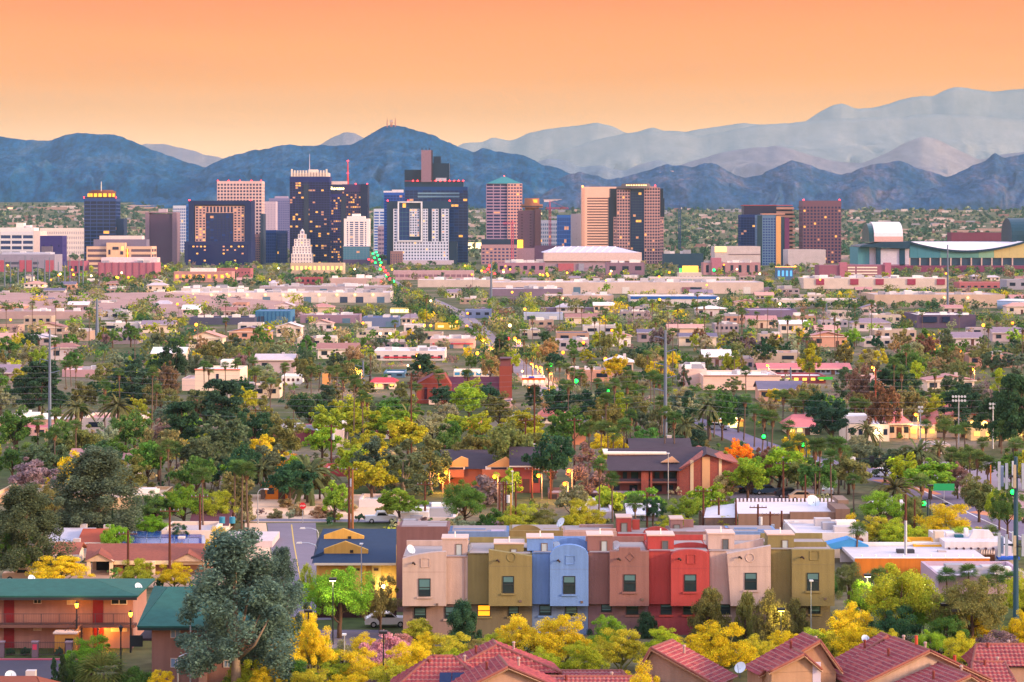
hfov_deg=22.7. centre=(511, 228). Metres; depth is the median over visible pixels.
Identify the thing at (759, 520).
utility pole
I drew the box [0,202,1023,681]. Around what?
ground
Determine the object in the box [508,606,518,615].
window
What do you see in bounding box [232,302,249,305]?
flat roofed building
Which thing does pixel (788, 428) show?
fan palm
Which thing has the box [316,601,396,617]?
wall
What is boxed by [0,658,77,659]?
kerb
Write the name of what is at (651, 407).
broadleaf tree
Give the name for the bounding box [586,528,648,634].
townhouse
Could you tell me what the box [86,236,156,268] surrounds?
courthouse
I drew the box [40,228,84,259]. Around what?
hospital
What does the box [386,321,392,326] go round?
loading door
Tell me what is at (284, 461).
palo verde tree
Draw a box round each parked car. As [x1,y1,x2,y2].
[364,611,402,627]
[706,422,729,429]
[739,483,752,492]
[753,484,779,494]
[774,487,794,497]
[788,490,815,500]
[822,485,834,494]
[870,467,895,476]
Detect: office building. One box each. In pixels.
[0,223,46,253]
[40,236,66,266]
[186,204,187,240]
[255,214,265,263]
[266,230,277,262]
[277,231,287,262]
[378,226,383,258]
[390,251,402,264]
[481,245,516,263]
[557,215,570,245]
[571,214,580,245]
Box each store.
[699,495,849,528]
[840,542,989,576]
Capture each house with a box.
[0,302,28,308]
[0,331,19,346]
[0,363,22,382]
[0,669,58,681]
[21,274,34,280]
[23,280,46,287]
[25,332,57,344]
[34,321,67,333]
[43,287,67,292]
[48,341,80,359]
[49,524,87,544]
[51,538,86,562]
[60,281,77,289]
[67,301,91,309]
[70,448,140,473]
[79,524,110,557]
[85,543,207,574]
[106,280,118,286]
[120,531,279,546]
[140,319,178,332]
[146,282,168,290]
[150,346,190,361]
[154,299,172,303]
[181,304,202,313]
[187,330,227,347]
[190,506,236,530]
[218,306,238,315]
[227,325,273,339]
[236,277,251,283]
[254,352,297,372]
[261,481,287,498]
[275,301,295,308]
[275,321,303,336]
[309,302,335,312]
[309,318,334,330]
[311,528,396,597]
[316,341,359,358]
[370,376,398,388]
[390,639,655,681]
[401,313,419,324]
[447,288,460,297]
[538,409,564,422]
[555,303,583,312]
[564,312,601,323]
[565,275,580,280]
[592,301,614,312]
[604,353,634,374]
[611,331,631,345]
[624,503,660,520]
[626,435,691,447]
[634,638,737,681]
[636,328,657,341]
[665,323,705,333]
[676,332,717,345]
[688,289,712,293]
[694,305,727,315]
[700,348,731,366]
[732,298,759,308]
[738,275,754,280]
[743,314,777,327]
[745,632,842,681]
[753,291,773,298]
[753,361,807,372]
[753,379,802,400]
[777,319,809,332]
[779,412,818,434]
[808,330,848,346]
[812,324,840,332]
[812,632,1016,681]
[813,361,851,373]
[843,373,885,389]
[849,317,891,330]
[854,286,872,294]
[859,303,882,314]
[868,500,903,523]
[884,409,912,437]
[919,404,988,436]
[920,372,976,391]
[938,304,962,311]
[938,331,982,344]
[956,274,968,281]
[961,640,1023,681]
[970,274,981,279]
[984,275,999,280]
[986,326,1023,341]
[1002,302,1023,313]
[1007,295,1022,298]
[1013,276,1023,278]
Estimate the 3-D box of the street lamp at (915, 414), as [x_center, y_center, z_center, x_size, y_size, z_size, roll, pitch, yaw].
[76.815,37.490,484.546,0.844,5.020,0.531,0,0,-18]
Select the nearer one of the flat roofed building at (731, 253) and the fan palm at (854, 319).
the fan palm at (854, 319)
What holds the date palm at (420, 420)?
on the ground at (140, 658)
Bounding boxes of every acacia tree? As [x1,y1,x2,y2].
[446,597,482,643]
[634,610,660,638]
[687,586,731,642]
[732,590,760,641]
[746,587,793,645]
[785,596,809,634]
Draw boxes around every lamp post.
[74,601,78,649]
[119,625,122,669]
[128,610,132,652]
[304,609,311,668]
[329,577,336,644]
[342,633,345,661]
[359,543,362,590]
[379,630,387,670]
[511,471,513,504]
[667,453,669,498]
[777,608,784,637]
[809,579,813,634]
[864,574,871,594]
[927,484,932,516]
[940,603,947,652]
[951,608,959,639]
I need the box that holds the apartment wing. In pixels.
[509,443,540,492]
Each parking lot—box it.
[0,660,74,680]
[729,489,819,501]
[923,462,1023,490]
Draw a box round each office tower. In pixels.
[83,182,126,260]
[145,209,179,263]
[185,199,254,264]
[217,180,264,233]
[265,201,277,229]
[269,196,289,253]
[290,154,331,262]
[343,214,370,264]
[384,190,404,259]
[404,148,467,261]
[481,176,521,244]
[581,186,615,245]
[608,183,663,264]
[738,205,794,248]
[799,199,840,263]
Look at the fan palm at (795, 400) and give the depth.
503.72 m
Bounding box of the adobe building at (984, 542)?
[928,528,1019,563]
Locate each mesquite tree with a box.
[0,349,6,363]
[0,385,16,415]
[6,349,22,361]
[11,367,28,381]
[13,332,24,340]
[19,332,37,345]
[62,333,79,342]
[83,381,102,394]
[104,350,128,367]
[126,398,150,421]
[141,380,179,408]
[147,352,166,370]
[147,418,169,439]
[153,400,170,424]
[170,460,193,487]
[207,457,223,488]
[212,455,224,488]
[228,405,255,421]
[247,369,257,379]
[250,363,274,375]
[257,369,278,380]
[258,375,281,398]
[262,336,274,343]
[284,394,311,419]
[291,357,316,370]
[296,363,318,388]
[326,349,346,366]
[338,448,368,486]
[340,338,350,342]
[343,359,369,373]
[347,375,376,396]
[349,424,388,447]
[375,335,388,346]
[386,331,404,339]
[403,403,424,421]
[407,371,427,388]
[478,435,490,449]
[493,352,504,363]
[516,345,532,359]
[540,396,549,408]
[546,336,559,343]
[566,338,582,354]
[578,349,596,364]
[619,383,640,396]
[625,404,649,437]
[629,426,658,437]
[634,346,646,356]
[638,367,649,381]
[638,378,649,387]
[644,402,682,434]
[648,326,674,347]
[663,394,680,409]
[672,397,706,419]
[677,352,693,362]
[690,328,709,346]
[707,365,721,369]
[714,385,730,399]
[722,376,744,395]
[730,343,743,356]
[750,343,776,362]
[752,446,776,478]
[778,341,793,349]
[780,374,793,380]
[800,335,812,344]
[815,395,845,405]
[826,350,837,362]
[841,340,854,348]
[845,391,869,412]
[859,349,888,373]
[869,335,883,350]
[887,340,903,353]
[891,328,912,351]
[921,371,931,379]
[925,386,945,397]
[927,356,949,373]
[940,361,959,373]
[947,343,965,357]
[966,342,998,369]
[975,336,989,343]
[997,353,1023,370]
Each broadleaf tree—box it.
[0,335,22,358]
[0,367,6,382]
[0,374,10,391]
[0,405,38,450]
[0,445,25,475]
[0,532,42,571]
[7,456,58,486]
[11,335,21,344]
[17,345,39,361]
[19,444,72,481]
[21,341,33,349]
[28,329,41,340]
[28,346,48,365]
[32,484,69,512]
[38,419,73,447]
[47,431,63,452]
[55,424,103,451]
[56,392,73,413]
[57,503,108,527]
[62,350,83,365]
[64,633,115,674]
[67,323,86,343]
[70,381,97,405]
[81,440,123,458]
[89,362,116,385]
[95,436,131,452]
[96,326,107,340]
[96,421,118,442]
[99,524,134,542]
[100,333,109,346]
[102,328,122,347]
[106,383,128,401]
[110,409,152,447]
[111,454,156,488]
[116,418,142,445]
[117,322,143,346]
[124,440,166,483]
[132,514,168,532]
[133,490,177,529]
[136,427,186,481]
[150,333,164,345]
[154,360,180,395]
[154,485,207,520]
[161,391,183,408]
[165,430,185,467]
[168,455,217,501]
[168,522,188,535]
[169,335,188,346]
[179,353,192,376]
[179,435,230,489]
[183,389,206,401]
[183,413,201,437]
[186,354,218,373]
[193,413,250,455]
[195,335,207,355]
[195,340,224,359]
[196,490,239,515]
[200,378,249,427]
[213,471,254,509]
[218,339,228,359]
[219,464,243,482]
[222,441,261,483]
[225,333,241,346]
[230,353,246,365]
[230,411,274,440]
[231,376,257,396]
[250,325,267,344]
[250,444,286,472]
[260,456,317,506]
[262,414,305,454]
[266,343,289,353]
[276,454,298,489]
[286,392,335,423]
[296,565,376,637]
[298,562,319,602]
[300,347,313,364]
[301,335,314,346]
[301,424,341,460]
[304,404,349,441]
[310,459,333,498]
[321,479,350,521]
[323,382,343,400]
[330,438,369,469]
[331,361,358,391]
[334,394,369,420]
[340,410,385,435]
[343,459,398,497]
[344,345,364,360]
[358,573,401,629]
[359,401,376,417]
[360,334,372,348]
[360,354,381,381]
[363,446,386,464]
[369,406,416,446]
[370,338,379,354]
[375,395,403,415]
[377,487,428,518]
[385,416,428,455]
[388,460,411,482]
[391,381,407,397]
[395,393,418,409]
[404,329,415,339]
[405,325,428,345]
[412,412,450,438]
[428,384,461,404]
[429,451,453,489]
[431,402,458,421]
[434,413,469,436]
[435,338,450,348]
[436,431,460,451]
[440,420,462,437]
[441,479,486,520]
[449,381,489,419]
[451,430,492,450]
[458,377,483,392]
[465,353,476,368]
[467,410,491,435]
[475,331,487,342]
[479,382,499,400]
[480,391,515,423]
[481,352,499,376]
[487,420,533,467]
[497,407,544,432]
[504,349,520,372]
[521,432,576,490]
[522,426,549,439]
[523,432,550,443]
[536,338,558,362]
[540,385,579,423]
[545,351,566,370]
[547,405,591,447]
[554,484,588,514]
[566,385,594,425]
[569,369,589,387]
[570,385,613,432]
[583,397,624,435]
[590,331,600,352]
[590,433,619,448]
[593,331,618,357]
[601,354,628,377]
[601,380,623,396]
[612,347,636,359]
[619,370,635,384]
[620,391,653,430]
[634,353,651,376]
[639,497,666,525]
[645,360,674,383]
[646,350,659,361]
[647,396,671,425]
[649,326,671,346]
[652,354,668,365]
[659,434,684,437]
[666,496,704,517]
[669,386,695,400]
[685,482,733,511]
[689,333,699,351]
[693,352,712,368]
[695,438,709,447]
[697,334,714,348]
[707,387,737,440]
[716,335,728,347]
[718,350,742,369]
[722,458,770,499]
[724,329,737,336]
[724,438,753,460]
[731,394,751,431]
[736,355,746,368]
[737,456,769,493]
[739,333,761,352]
[751,395,780,430]
[751,446,807,487]
[766,388,781,408]
[767,333,783,349]
[781,388,796,408]
[781,430,810,457]
[784,458,816,489]
[789,382,821,413]
[797,454,837,493]
[800,388,826,418]
[804,397,856,437]
[827,395,845,409]
[828,453,872,494]
[834,341,853,362]
[835,561,865,607]
[843,328,864,346]
[843,579,883,624]
[844,362,872,412]
[847,441,884,470]
[848,434,869,457]
[852,377,876,401]
[859,446,902,481]
[859,490,907,524]
[859,562,943,637]
[864,381,901,423]
[866,604,923,640]
[885,452,916,492]
[888,350,909,368]
[896,385,930,421]
[899,595,946,634]
[902,457,958,498]
[904,349,926,378]
[909,340,924,356]
[911,629,946,651]
[915,333,940,355]
[917,396,946,420]
[925,576,1010,638]
[927,614,970,653]
[935,412,954,439]
[940,333,955,348]
[940,375,964,391]
[942,444,985,471]
[946,461,968,498]
[950,526,988,532]
[952,358,969,377]
[957,384,989,415]
[958,339,971,348]
[960,479,1002,521]
[965,345,976,351]
[972,377,999,398]
[980,349,1002,374]
[983,489,1012,529]
[985,448,1022,486]
[987,482,1023,538]
[994,341,1008,351]
[1015,342,1023,353]
[1017,428,1023,439]
[1018,450,1023,478]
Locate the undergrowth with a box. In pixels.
[0,346,1023,604]
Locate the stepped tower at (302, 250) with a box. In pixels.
[291,229,312,262]
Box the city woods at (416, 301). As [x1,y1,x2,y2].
[0,282,1023,362]
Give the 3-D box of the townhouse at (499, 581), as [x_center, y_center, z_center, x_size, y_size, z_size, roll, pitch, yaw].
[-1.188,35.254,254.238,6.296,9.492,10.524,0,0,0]
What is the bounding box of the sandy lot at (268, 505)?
[245,494,409,521]
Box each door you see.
[4,600,13,622]
[4,628,13,647]
[93,600,102,622]
[94,628,103,647]
[258,316,264,323]
[278,490,284,498]
[304,297,310,302]
[318,297,325,302]
[340,297,347,302]
[342,318,349,322]
[356,297,362,302]
[365,321,371,326]
[377,297,384,302]
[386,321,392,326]
[523,479,529,492]
[573,287,580,293]
[622,287,628,293]
[631,472,637,478]
[663,472,675,478]
[743,287,750,293]
[897,427,901,436]
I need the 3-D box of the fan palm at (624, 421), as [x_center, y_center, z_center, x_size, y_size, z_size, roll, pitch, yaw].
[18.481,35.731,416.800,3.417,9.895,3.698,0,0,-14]
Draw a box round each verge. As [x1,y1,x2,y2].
[245,523,272,574]
[955,484,1023,507]
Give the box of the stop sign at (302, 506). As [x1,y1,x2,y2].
[299,503,305,522]
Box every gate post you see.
[0,641,5,657]
[31,641,38,657]
[65,641,72,653]
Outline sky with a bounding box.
[0,0,1023,157]
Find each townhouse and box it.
[397,521,449,611]
[402,531,468,634]
[448,525,508,539]
[468,536,531,634]
[509,525,562,536]
[526,531,587,634]
[561,524,616,535]
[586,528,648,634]
[615,514,667,535]
[644,528,708,634]
[665,515,728,534]
[703,527,770,634]
[725,525,779,534]
[760,527,834,630]
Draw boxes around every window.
[33,600,41,603]
[54,350,59,355]
[67,600,75,604]
[89,422,101,426]
[105,325,114,328]
[111,600,126,604]
[111,628,126,631]
[170,630,179,637]
[170,658,179,666]
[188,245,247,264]
[223,660,230,666]
[267,488,273,493]
[414,607,425,618]
[418,578,430,595]
[424,387,426,398]
[445,606,455,618]
[456,544,461,554]
[477,605,489,615]
[503,576,513,592]
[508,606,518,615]
[539,605,550,614]
[541,543,547,550]
[549,494,556,498]
[563,576,574,593]
[565,606,576,615]
[596,373,607,376]
[601,541,606,550]
[601,604,611,611]
[613,485,619,490]
[621,523,626,531]
[624,574,635,591]
[626,606,637,614]
[629,485,637,490]
[655,485,661,490]
[660,604,671,614]
[662,541,667,548]
[683,606,691,614]
[684,574,695,591]
[720,604,729,614]
[722,539,728,548]
[745,573,756,589]
[782,356,793,358]
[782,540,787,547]
[807,573,818,590]
[809,606,820,613]
[904,427,908,432]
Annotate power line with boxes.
[0,373,982,385]
[5,399,972,415]
[11,403,968,421]
[25,393,964,408]
[31,366,994,379]
[59,387,973,402]
[60,378,1002,390]
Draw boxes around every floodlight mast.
[918,406,922,439]
[951,395,965,444]
[989,403,995,448]
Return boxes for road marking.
[291,524,303,596]
[816,461,1020,536]
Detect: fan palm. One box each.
[3,303,9,328]
[10,412,21,448]
[18,441,32,482]
[26,414,45,447]
[29,300,35,329]
[46,426,61,475]
[49,406,62,422]
[51,336,60,348]
[52,300,58,335]
[60,360,68,386]
[66,359,72,386]
[69,418,82,447]
[70,362,79,387]
[72,647,129,681]
[79,401,87,429]
[86,307,93,340]
[97,394,110,426]
[98,378,110,395]
[100,321,106,332]
[107,417,119,430]
[114,368,123,396]
[131,331,138,352]
[145,366,158,439]
[151,383,162,423]
[153,445,167,485]
[159,438,175,485]
[170,441,183,480]
[172,444,185,465]
[191,466,215,524]
[199,360,208,389]
[204,364,214,390]
[221,361,228,379]
[222,317,229,326]
[225,459,241,528]
[230,360,238,367]
[232,458,249,528]
[233,461,258,529]
[234,357,241,368]
[245,346,252,368]
[247,356,257,381]
[249,366,261,399]
[265,377,276,412]
[279,361,290,399]
[304,364,317,393]
[316,365,324,391]
[323,365,334,385]
[332,364,342,399]
[337,372,348,402]
[347,374,360,436]
[351,378,362,396]
[355,389,368,432]
[361,394,374,420]
[366,348,374,379]
[410,381,422,404]
[423,294,429,319]
[432,368,445,407]
[460,369,468,377]
[462,369,473,381]
[481,317,487,350]
[484,359,493,376]
[496,333,503,361]
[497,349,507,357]
[520,326,527,349]
[520,335,528,374]
[522,351,530,376]
[528,351,535,375]
[530,315,535,342]
[543,362,555,390]
[555,361,563,383]
[556,378,567,401]
[557,291,562,314]
[561,362,571,373]
[561,380,573,410]
[567,367,578,391]
[568,348,579,411]
[576,367,586,394]
[578,304,584,326]
[580,419,595,461]
[586,360,595,389]
[591,316,597,349]
[591,456,607,520]
[592,377,602,388]
[593,418,608,455]
[597,313,602,338]
[598,392,613,448]
[600,422,613,448]
[601,470,620,521]
[602,308,608,326]
[602,385,613,405]
[605,425,622,447]
[608,376,620,402]
[615,417,632,447]
[620,395,633,440]
[621,366,632,396]
[621,378,634,409]
[623,408,637,437]
[625,492,643,518]
[630,302,635,319]
[631,371,643,390]
[636,385,649,400]
[642,349,652,381]
[644,371,655,402]
[647,369,658,420]
[649,298,655,319]
[652,373,663,435]
[654,393,672,436]
[655,359,667,400]
[658,405,671,443]
[659,349,668,394]
[661,373,672,382]
[661,382,672,395]
[664,297,670,339]
[664,410,682,443]
[667,327,678,385]
[674,304,680,348]
[688,384,698,396]
[693,303,699,316]
[694,291,700,318]
[698,392,708,422]
[701,301,706,314]
[701,312,707,331]
[702,384,715,396]
[714,316,721,342]
[729,351,738,369]
[738,392,751,439]
[739,309,746,334]
[740,365,751,393]
[742,332,749,347]
[746,402,761,446]
[754,311,759,331]
[754,408,770,451]
[764,297,770,327]
[765,409,780,446]
[771,390,780,409]
[776,388,789,419]
[779,419,796,438]
[781,440,795,485]
[783,315,791,341]
[787,397,801,413]
[788,432,808,489]
[794,327,802,344]
[794,335,801,361]
[798,391,810,413]
[801,332,810,350]
[804,361,813,384]
[804,435,825,494]
[813,437,827,494]
[816,323,823,340]
[820,302,825,324]
[820,447,841,501]
[824,434,842,481]
[830,311,837,350]
[830,435,849,494]
[834,321,839,344]
[841,446,853,488]
[845,471,861,518]
[846,521,868,546]
[848,396,863,412]
[853,318,858,345]
[858,398,870,412]
[868,299,873,330]
[868,565,890,581]
[885,364,891,385]
[888,356,899,410]
[889,371,898,410]
[894,364,908,391]
[901,343,910,365]
[913,472,931,507]
[918,310,923,328]
[919,418,932,450]
[930,367,940,388]
[935,566,958,594]
[936,417,953,444]
[939,391,950,398]
[943,446,958,464]
[949,424,962,448]
[951,450,969,486]
[956,421,972,444]
[956,563,979,589]
[963,445,975,472]
[965,362,975,377]
[969,449,985,481]
[976,436,989,472]
[977,454,995,480]
[977,573,998,594]
[983,524,999,535]
[985,323,992,347]
[986,562,1005,595]
[994,420,1007,453]
[996,568,1012,598]
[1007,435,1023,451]
[1017,324,1023,370]
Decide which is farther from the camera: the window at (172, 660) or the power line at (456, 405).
the power line at (456, 405)
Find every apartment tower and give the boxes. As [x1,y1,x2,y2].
[173,206,185,252]
[374,209,383,257]
[541,220,556,244]
[755,214,788,264]
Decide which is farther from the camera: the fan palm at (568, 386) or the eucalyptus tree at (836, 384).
the eucalyptus tree at (836, 384)
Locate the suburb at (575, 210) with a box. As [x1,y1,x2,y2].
[0,205,1011,259]
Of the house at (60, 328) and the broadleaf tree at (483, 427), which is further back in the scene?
the house at (60, 328)
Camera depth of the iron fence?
237.79 m
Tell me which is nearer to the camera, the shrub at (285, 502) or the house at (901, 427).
the shrub at (285, 502)
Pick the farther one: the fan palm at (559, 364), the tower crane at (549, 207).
the tower crane at (549, 207)
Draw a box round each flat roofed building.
[0,251,61,271]
[0,308,91,318]
[0,324,24,331]
[0,410,83,426]
[0,484,91,503]
[24,315,55,324]
[24,423,59,435]
[62,328,94,340]
[62,365,114,376]
[68,261,88,277]
[82,413,148,432]
[87,279,100,284]
[98,257,160,277]
[98,300,116,302]
[101,308,131,319]
[101,320,141,331]
[104,486,172,509]
[106,286,125,292]
[113,332,142,343]
[162,517,234,538]
[166,288,392,302]
[174,268,234,281]
[181,285,248,290]
[182,375,194,390]
[189,314,256,324]
[194,359,246,390]
[217,268,252,276]
[228,381,282,397]
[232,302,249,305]
[238,322,263,328]
[255,309,294,323]
[255,420,346,444]
[259,283,391,290]
[281,373,303,383]
[290,263,344,273]
[295,277,322,284]
[297,335,337,347]
[300,312,361,322]
[322,372,328,384]
[324,463,345,475]
[330,274,385,284]
[330,484,350,496]
[334,427,347,447]
[356,326,395,337]
[359,493,383,506]
[362,314,399,326]
[374,346,446,360]
[375,431,400,438]
[383,339,406,346]
[383,370,406,377]
[390,308,408,312]
[393,270,473,279]
[397,511,428,524]
[400,331,442,342]
[404,324,424,330]
[411,502,461,520]
[418,276,504,286]
[430,335,475,347]
[435,323,458,329]
[454,369,488,376]
[460,296,487,303]
[465,309,491,317]
[492,284,562,295]
[493,278,763,293]
[498,259,544,273]
[503,398,511,407]
[520,328,539,338]
[521,278,536,280]
[522,375,545,385]
[524,312,562,319]
[529,317,553,326]
[544,292,613,302]
[548,487,635,498]
[555,337,588,350]
[556,331,588,339]
[567,366,612,381]
[572,432,585,444]
[577,498,613,518]
[583,323,617,334]
[605,260,644,274]
[620,309,649,318]
[622,275,638,280]
[628,293,717,306]
[628,304,648,310]
[648,277,735,280]
[662,250,702,267]
[677,266,701,276]
[679,362,706,386]
[699,369,780,389]
[701,258,759,274]
[711,246,759,262]
[712,321,738,331]
[712,417,743,426]
[722,356,753,369]
[723,312,744,322]
[744,308,796,316]
[750,350,799,363]
[757,331,781,341]
[771,298,856,307]
[775,266,795,279]
[775,285,798,293]
[776,373,832,382]
[783,249,825,266]
[783,517,867,557]
[792,312,815,323]
[797,274,946,288]
[798,293,824,297]
[815,262,890,276]
[818,317,847,326]
[826,310,850,318]
[839,413,888,440]
[860,336,891,346]
[861,290,1004,307]
[869,312,900,323]
[870,328,915,340]
[904,312,975,327]
[907,537,941,546]
[909,422,936,437]
[921,561,1023,593]
[923,441,950,453]
[947,232,1000,240]
[953,282,999,287]
[957,288,974,291]
[962,351,1012,366]
[964,427,1022,440]
[965,327,987,334]
[1000,279,1023,289]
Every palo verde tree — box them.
[7,358,20,363]
[25,554,95,577]
[46,450,79,483]
[114,558,154,577]
[144,354,165,365]
[147,669,173,681]
[154,562,192,586]
[204,525,225,559]
[222,343,248,359]
[222,659,263,681]
[229,386,258,407]
[238,434,289,456]
[250,666,287,681]
[252,640,306,676]
[277,453,296,468]
[278,619,311,650]
[290,668,329,681]
[292,606,320,635]
[293,619,338,668]
[305,640,340,670]
[311,661,350,681]
[325,673,368,681]
[326,647,388,681]
[327,400,344,419]
[350,631,384,658]
[367,657,405,681]
[384,641,434,671]
[410,631,439,654]
[421,632,470,658]
[440,648,467,655]
[467,638,487,648]
[477,632,512,645]
[493,467,523,494]
[494,614,550,652]
[495,503,545,525]
[526,509,557,524]
[529,613,596,662]
[530,645,568,668]
[542,385,556,396]
[558,640,609,668]
[565,497,605,523]
[583,447,606,475]
[585,614,627,651]
[591,627,648,670]
[616,434,628,447]
[625,658,641,674]
[629,660,659,681]
[642,626,683,648]
[654,514,694,527]
[667,351,681,366]
[675,633,715,658]
[691,619,758,670]
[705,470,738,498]
[739,634,776,659]
[766,630,798,651]
[804,627,831,645]
[817,601,873,643]
[821,631,841,656]
[828,626,874,657]
[846,512,872,539]
[861,515,889,541]
[870,628,898,635]
[871,517,927,541]
[876,344,886,351]
[901,495,927,528]
[910,360,925,380]
[912,503,980,529]
[915,523,931,536]
[922,354,935,369]
[942,631,975,665]
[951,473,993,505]
[962,614,999,644]
[1000,609,1023,642]
[1001,568,1023,618]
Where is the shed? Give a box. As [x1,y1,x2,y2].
[53,630,79,653]
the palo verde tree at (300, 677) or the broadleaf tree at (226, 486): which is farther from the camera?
the broadleaf tree at (226, 486)
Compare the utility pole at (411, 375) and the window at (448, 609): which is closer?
the window at (448, 609)
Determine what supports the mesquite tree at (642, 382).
on the ground at (140, 658)
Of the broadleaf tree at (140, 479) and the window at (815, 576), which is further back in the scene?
the broadleaf tree at (140, 479)
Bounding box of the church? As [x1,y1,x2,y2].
[417,357,511,404]
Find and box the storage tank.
[997,299,1023,309]
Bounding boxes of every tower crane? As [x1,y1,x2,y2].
[503,220,515,258]
[546,201,568,244]
[665,203,684,249]
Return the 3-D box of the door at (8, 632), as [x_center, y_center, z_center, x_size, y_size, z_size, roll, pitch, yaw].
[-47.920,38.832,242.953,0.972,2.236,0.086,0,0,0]
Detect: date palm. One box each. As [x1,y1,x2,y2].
[57,397,98,426]
[96,393,137,440]
[187,398,210,435]
[249,459,274,498]
[272,455,342,505]
[387,403,424,435]
[665,416,704,440]
[692,395,724,440]
[849,420,883,445]
[871,472,922,523]
[882,447,921,483]
[894,438,941,486]
[922,438,951,461]
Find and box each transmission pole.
[24,256,25,282]
[41,330,59,428]
[78,262,79,286]
[82,260,83,284]
[92,299,101,335]
[356,361,371,390]
[490,259,491,297]
[654,330,676,437]
[947,245,948,304]
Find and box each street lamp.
[177,653,186,681]
[257,488,268,523]
[296,542,316,586]
[492,474,498,509]
[537,473,542,498]
[567,468,572,488]
[914,413,918,438]
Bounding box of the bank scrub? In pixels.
[0,269,1020,308]
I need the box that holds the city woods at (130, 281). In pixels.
[0,260,1023,293]
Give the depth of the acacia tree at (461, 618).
245.58 m
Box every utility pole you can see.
[118,530,136,566]
[160,507,178,568]
[191,494,207,529]
[325,424,337,462]
[341,467,356,528]
[351,470,353,528]
[405,373,416,454]
[417,481,432,510]
[491,480,506,510]
[495,481,511,514]
[505,483,509,522]
[510,493,511,524]
[515,481,516,524]
[519,418,531,434]
[525,467,538,498]
[528,383,540,442]
[543,469,557,498]
[567,418,581,485]
[639,493,654,527]
[695,488,711,524]
[711,498,726,514]
[735,499,736,524]
[749,504,766,524]
[762,511,778,528]
[776,461,790,497]
[780,511,782,529]
[804,475,805,501]
[870,369,878,422]
[904,494,906,554]
[914,499,915,528]
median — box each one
[874,479,939,493]
[970,511,1021,519]
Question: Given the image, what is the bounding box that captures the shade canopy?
[825,536,868,548]
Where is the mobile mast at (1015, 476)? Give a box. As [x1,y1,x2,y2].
[998,448,1023,621]
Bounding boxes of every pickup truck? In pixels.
[2,566,40,577]
[364,510,397,522]
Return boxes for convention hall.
[542,246,641,270]
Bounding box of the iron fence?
[4,641,91,656]
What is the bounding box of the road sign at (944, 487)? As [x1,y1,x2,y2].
[934,484,954,490]
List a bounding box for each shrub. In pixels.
[6,648,14,653]
[20,647,30,655]
[54,647,62,653]
[58,652,88,681]
[116,665,151,681]
[235,503,255,521]
[266,508,282,517]
[278,498,293,506]
[282,658,318,681]
[288,502,303,515]
[308,505,332,517]
[326,511,337,519]
[331,639,358,665]
[355,629,410,669]
[364,672,389,681]
[375,506,394,514]
[392,633,412,652]
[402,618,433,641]
[448,516,475,524]
[468,475,504,505]
[475,507,504,524]
[560,514,584,525]
[587,485,625,510]
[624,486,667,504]
[835,577,842,595]
[975,629,1018,642]
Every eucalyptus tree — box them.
[0,482,77,571]
[37,445,144,532]
[55,434,71,456]
[123,356,136,379]
[140,341,151,358]
[173,527,309,681]
[230,337,245,348]
[250,395,272,417]
[268,546,309,643]
[297,335,316,355]
[320,332,332,342]
[349,435,391,492]
[379,438,429,494]
[411,434,452,494]
[565,441,609,494]
[612,322,627,352]
[615,392,636,434]
[667,396,704,438]
[672,390,695,410]
[675,364,691,385]
[761,337,770,346]
[768,445,784,482]
[796,343,821,372]
[798,341,820,362]
[831,366,851,400]
[837,340,853,362]
[854,348,880,374]
[917,327,927,343]
[937,329,943,338]
[937,345,952,363]
[939,328,950,346]
[950,346,964,364]
[988,368,1005,390]
[1011,366,1023,375]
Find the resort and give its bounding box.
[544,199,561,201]
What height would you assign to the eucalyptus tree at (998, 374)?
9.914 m
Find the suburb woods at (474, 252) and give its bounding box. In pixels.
[0,201,1023,260]
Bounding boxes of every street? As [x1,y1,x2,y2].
[244,519,397,522]
[267,523,330,619]
[372,264,602,422]
[695,418,1023,539]
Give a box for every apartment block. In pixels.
[0,578,154,651]
[130,586,274,681]
[439,449,511,489]
[602,445,739,494]
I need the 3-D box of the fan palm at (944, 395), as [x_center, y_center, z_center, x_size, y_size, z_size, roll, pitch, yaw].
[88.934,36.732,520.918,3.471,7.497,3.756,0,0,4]
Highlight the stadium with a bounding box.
[850,218,1023,271]
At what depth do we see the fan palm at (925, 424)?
446.34 m
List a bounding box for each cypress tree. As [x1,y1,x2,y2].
[51,657,58,680]
[56,654,68,681]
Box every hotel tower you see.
[331,160,368,262]
[387,200,457,264]
[517,198,562,260]
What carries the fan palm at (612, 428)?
on the ground at (140, 658)
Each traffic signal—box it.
[762,433,767,445]
[840,456,894,485]
[921,499,928,525]
[1010,487,1013,496]
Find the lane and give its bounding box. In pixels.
[307,630,381,649]
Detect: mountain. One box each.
[0,133,205,201]
[131,125,569,207]
[143,144,222,166]
[320,132,362,145]
[458,87,1023,161]
[522,153,1023,209]
[538,159,674,178]
[539,114,1023,170]
[682,137,1023,177]
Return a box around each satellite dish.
[5,670,15,675]
[407,545,414,553]
[553,541,559,547]
[557,518,563,529]
[613,541,619,549]
[735,662,745,672]
[807,495,819,505]
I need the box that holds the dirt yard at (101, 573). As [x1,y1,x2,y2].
[49,563,225,586]
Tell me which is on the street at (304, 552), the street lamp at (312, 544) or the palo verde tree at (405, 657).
the street lamp at (312, 544)
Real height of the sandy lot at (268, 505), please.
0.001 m
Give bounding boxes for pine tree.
[8,359,62,411]
[9,374,33,405]
[100,359,162,406]
[153,401,204,443]
[158,340,187,377]
[187,389,199,400]
[319,384,335,409]
[406,353,434,376]
[492,335,508,354]
[524,385,542,409]
[537,331,550,349]
[689,429,707,446]
[870,365,925,410]
[935,383,988,436]
[974,390,1021,446]
[987,373,1023,451]
[1008,333,1020,345]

